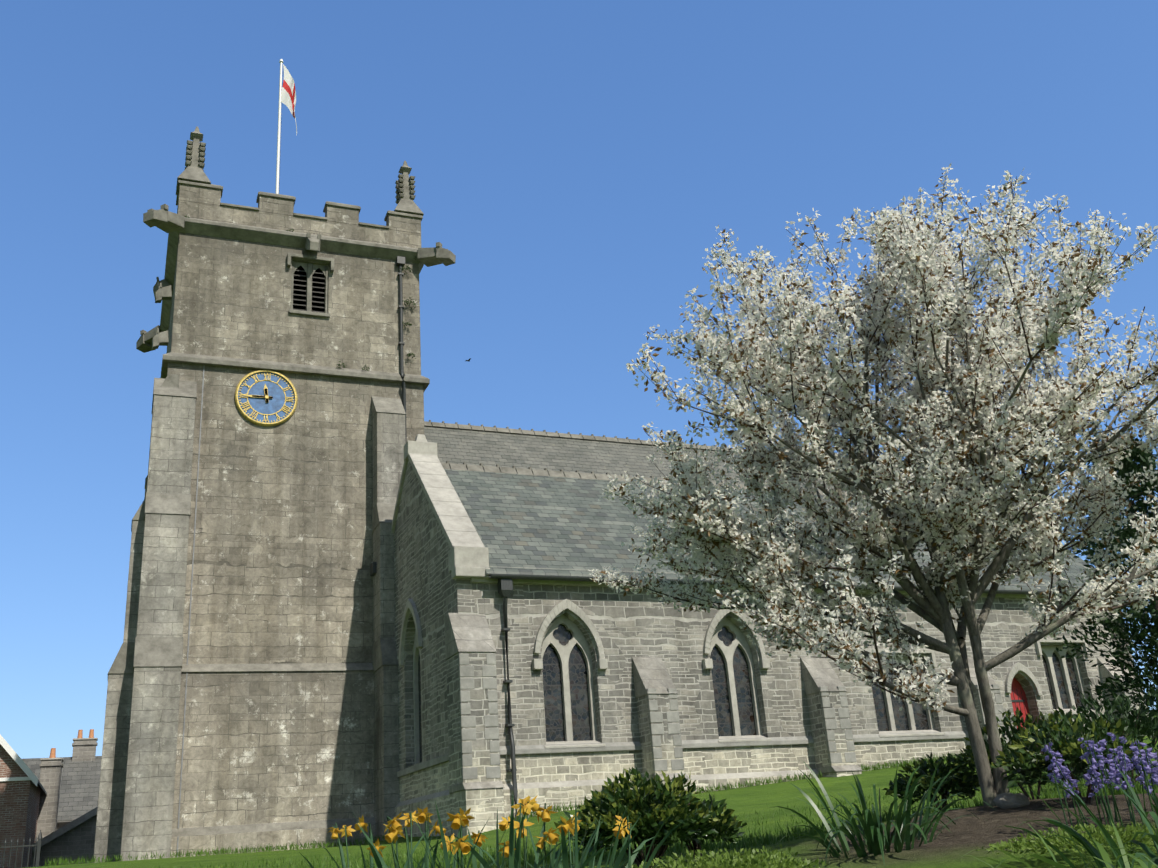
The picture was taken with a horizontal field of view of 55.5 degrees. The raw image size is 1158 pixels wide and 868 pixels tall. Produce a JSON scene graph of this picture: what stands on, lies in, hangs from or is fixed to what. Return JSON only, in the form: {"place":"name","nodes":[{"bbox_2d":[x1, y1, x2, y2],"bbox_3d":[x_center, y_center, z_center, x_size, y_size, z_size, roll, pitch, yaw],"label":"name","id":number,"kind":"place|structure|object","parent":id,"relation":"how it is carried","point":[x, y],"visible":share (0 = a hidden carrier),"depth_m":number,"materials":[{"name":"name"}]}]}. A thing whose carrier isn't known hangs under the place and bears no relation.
{"place":"outdoors","nodes":[
{"label":"outdoors","id":0,"kind":"place"},
{"bbox_2d":[93,126,455,862],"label":"church tower","id":1,"kind":"structure","parent":0,"point":[289,716],"depth_m":28.68,"materials":[{"name":"grey stone"}]},
{"bbox_2d":[235,370,297,425],"bbox_3d":[-8.567,-1.000,30.192,1.664,1.664,0.100,4,-22,-22],"label":"tower clock","id":2,"kind":"object","parent":1,"relation":"attached to","point":[266,397],"visible":1,"depth_m":30.17,"materials":[{"name":"blue metal"}]},
{"bbox_2d":[275,59,282,193],"bbox_3d":[-10.032,-8.929,36.693,0.142,8.700,0.133,4,-22,-22],"label":"flag pole","id":3,"kind":"object","parent":1,"relation":"on","point":[278,141],"visible":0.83,"depth_m":37.10,"materials":[{"name":"white metal"}]},
{"bbox_2d":[281,64,296,135],"bbox_3d":[-9.915,-11.492,37.732,0.584,2.800,0.260,4,-22,-22],"label":"flag","id":4,"kind":"object","parent":3,"relation":"attached to","point":[288,96],"visible":1,"depth_m":37.80,"materials":[{"name":"fabric"}]},
{"bbox_2d":[176,256,406,856],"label":"tower pipes","id":5,"kind":"object","parent":1,"relation":"attached to","point":[400,261],"visible":0.75,"depth_m":31.33,"materials":[{"name":"metal"}]},
{"bbox_2d":[182,215,415,370],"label":"wall plants","id":6,"kind":"object","parent":1,"relation":"attached to","point":[406,324],"depth_m":32.53,"materials":[{"name":"green plant"}]},
{"bbox_2d":[287,253,333,317],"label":"belfry window","id":7,"kind":"structure","parent":1,"relation":"attached to","point":[309,289],"depth_m":32.18,"materials":[{"name":"stone"}]},
{"bbox_2d":[394,459,484,801],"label":"gable end wall","id":8,"kind":"structure","parent":0,"point":[429,587],"depth_m":25.70,"materials":[{"name":"grey stone"}]},
{"bbox_2d":[0,0,1157,758],"label":"sky","id":9,"kind":"structure","parent":0,"point":[578,162],"materials":[{"name":"blue"}]},
{"bbox_2d":[25,716,1157,867],"bbox_3d":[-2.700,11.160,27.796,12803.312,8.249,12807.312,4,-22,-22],"label":"ground","id":10,"kind":"structure","parent":0,"point":[967,832],"depth_m":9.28,"materials":[{"name":"green plant"}]},
{"bbox_2d":[0,830,41,867],"bbox_3d":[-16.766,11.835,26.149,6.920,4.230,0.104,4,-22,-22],"label":"iron railings","id":11,"kind":"object","parent":10,"relation":"on","point":[39,838],"visible":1,"depth_m":27.84,"materials":[{"name":"grey metal"}]},
{"bbox_2d":[0,734,46,867],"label":"brick house","id":12,"kind":"structure","parent":10,"relation":"on","point":[20,785],"depth_m":38.58,"materials":[{"name":"brick"}]},
{"bbox_2d":[22,729,101,866],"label":"stone cottage","id":13,"kind":"structure","parent":10,"relation":"on","point":[67,814],"depth_m":44.94,"materials":[{"name":"stone"}]},
{"bbox_2d":[299,795,686,867],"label":"daffodil clump","id":14,"kind":"object","parent":10,"relation":"on","point":[526,805],"visible":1,"depth_m":3.97,"materials":[{"name":"green plant"}]},
{"bbox_2d":[391,434,1146,836],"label":"church aisle trim","id":15,"kind":"structure","parent":10,"relation":"on","point":[479,788],"depth_m":23.87,"materials":[{"name":"grey stone"}]},
{"bbox_2d":[399,598,1095,748],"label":"window dressings","id":16,"kind":"structure","parent":15,"relation":"attached to","point":[1014,689],"depth_m":26.04,"materials":[{"name":"grey stone"}]},
{"bbox_2d":[554,707,1157,867],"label":"evergreen shrub","id":17,"kind":"object","parent":10,"relation":"on","point":[654,805],"visible":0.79,"depth_m":6.42,"materials":[{"name":"green plant"}]},
{"bbox_2d":[589,163,1157,806],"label":"blossoming tree","id":18,"kind":"object","parent":10,"relation":"on","point":[915,297],"depth_m":7.09,"materials":[{"name":"white plant"}]},
{"bbox_2d":[625,822,1157,867],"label":"ground cover plants","id":19,"kind":"object","parent":10,"relation":"on","point":[1022,843],"visible":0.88,"depth_m":4.44,"materials":[{"name":"green plant"}]},
{"bbox_2d":[769,758,1157,867],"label":"strappy-leaved plants","id":20,"kind":"object","parent":10,"relation":"on","point":[871,827],"visible":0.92,"depth_m":5.56,"materials":[{"name":"green plant"}]},
{"bbox_2d":[993,792,1029,808],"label":"bed rocks","id":21,"kind":"object","parent":10,"relation":"on","point":[1006,800],"visible":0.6,"depth_m":6.45,"materials":[{"name":"grey stone"}]},
{"bbox_2d":[1030,415,1157,782],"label":"yew and shrubs","id":22,"kind":"object","parent":10,"relation":"on","point":[1142,721],"visible":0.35,"depth_m":12.36,"materials":[{"name":"green plant"}]},
{"bbox_2d":[1041,728,1157,831],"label":"bluebell clump","id":23,"kind":"object","parent":10,"relation":"on","point":[1124,766],"visible":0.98,"depth_m":5.30,"materials":[{"name":"purple plant"}]},
{"bbox_2d":[483,583,1132,783],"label":"church wall","id":24,"kind":"structure","parent":0,"point":[629,625],"depth_m":25.13,"materials":[{"name":"grey stone"}]},
{"bbox_2d":[370,562,1115,820],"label":"church gutters","id":25,"kind":"object","parent":24,"relation":"attached to","point":[505,586],"visible":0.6,"depth_m":23.85,"materials":[{"name":"black metal"}]},
{"bbox_2d":[413,615,1087,763],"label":"tracery window","id":26,"kind":"structure","parent":24,"relation":"in","point":[578,638],"depth_m":25.99,"materials":[{"name":"grey stone"}]},
{"bbox_2d":[418,624,1081,761],"bbox_3d":[4.838,6.267,28.698,17.430,3.630,4.160,5,-22,-23],"label":"window glass","id":27,"kind":"object","parent":26,"relation":"in","point":[553,705],"visible":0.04,"depth_m":25.64,"materials":[{"name":"black glass"}]},
{"bbox_2d":[424,420,1107,592],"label":"church roof","id":28,"kind":"structure","parent":24,"relation":"on","point":[532,504],"depth_m":28.78,"materials":[{"name":"grey stone"}]}
]}

